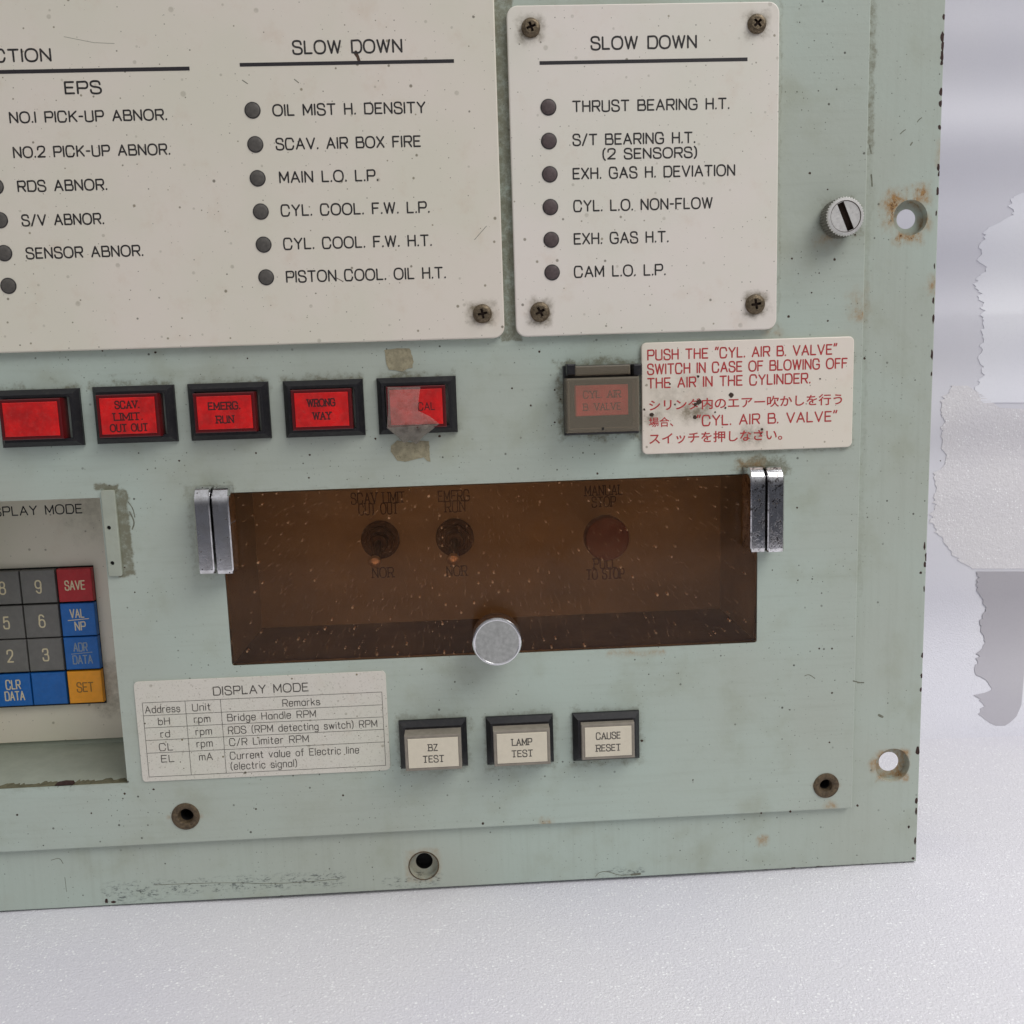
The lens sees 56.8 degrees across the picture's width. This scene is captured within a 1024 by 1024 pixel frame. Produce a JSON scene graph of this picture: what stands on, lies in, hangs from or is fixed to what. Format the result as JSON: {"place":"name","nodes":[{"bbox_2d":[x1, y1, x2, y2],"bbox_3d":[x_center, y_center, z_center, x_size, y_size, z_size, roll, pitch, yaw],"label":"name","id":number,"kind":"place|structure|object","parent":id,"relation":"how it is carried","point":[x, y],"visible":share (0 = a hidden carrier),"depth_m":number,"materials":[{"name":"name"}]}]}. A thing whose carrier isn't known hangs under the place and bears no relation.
{"place":"outdoors","nodes":[
{"label":"outdoors","id":0,"kind":"place"},
{"bbox_2d":[0,736,1023,1023],"bbox_3d":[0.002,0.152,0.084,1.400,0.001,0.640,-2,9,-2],"label":"ground","id":1,"kind":"structure","parent":0,"point":[932,932],"depth_m":0.27,"materials":[{"name":"white plastic"}]},
{"bbox_2d":[0,0,944,910],"bbox_3d":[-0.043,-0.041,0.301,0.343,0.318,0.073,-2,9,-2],"label":"control panel","id":2,"kind":"object","parent":1,"relation":"on","point":[460,442],"visible":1,"depth_m":0.28,"materials":[{"name":"green paint"}]},
{"bbox_2d":[226,478,756,664],"bbox_3d":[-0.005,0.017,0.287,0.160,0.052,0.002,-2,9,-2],"label":"window cover","id":3,"kind":"structure","parent":2,"relation":"in","point":[259,561],"depth_m":0.29,"materials":[{"name":"brown plastic"}]},
{"bbox_2d":[974,572,1023,725],"bbox_3d":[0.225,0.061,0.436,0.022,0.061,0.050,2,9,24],"label":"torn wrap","id":4,"kind":"object","parent":1,"relation":"on","point":[999,667],"visible":1,"depth_m":0.45,"materials":[{"name":"white plastic"}]},
{"bbox_2d":[929,386,1023,568],"bbox_3d":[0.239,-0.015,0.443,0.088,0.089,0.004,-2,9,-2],"label":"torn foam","id":5,"kind":"object","parent":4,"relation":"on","point":[977,515],"visible":1,"depth_m":0.44,"materials":[{"name":"white plastic"}]},
{"bbox_2d":[896,0,1023,739],"bbox_3d":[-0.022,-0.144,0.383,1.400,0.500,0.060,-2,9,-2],"label":"backdrop","id":6,"kind":"structure","parent":0,"point":[981,178],"depth_m":0.41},
{"bbox_2d":[973,193,1023,402],"bbox_3d":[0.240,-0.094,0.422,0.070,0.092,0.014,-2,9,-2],"label":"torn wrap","id":7,"kind":"object","parent":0,"point":[999,284],"visible":1,"depth_m":0.42,"materials":[{"name":"white plastic"}]}
]}

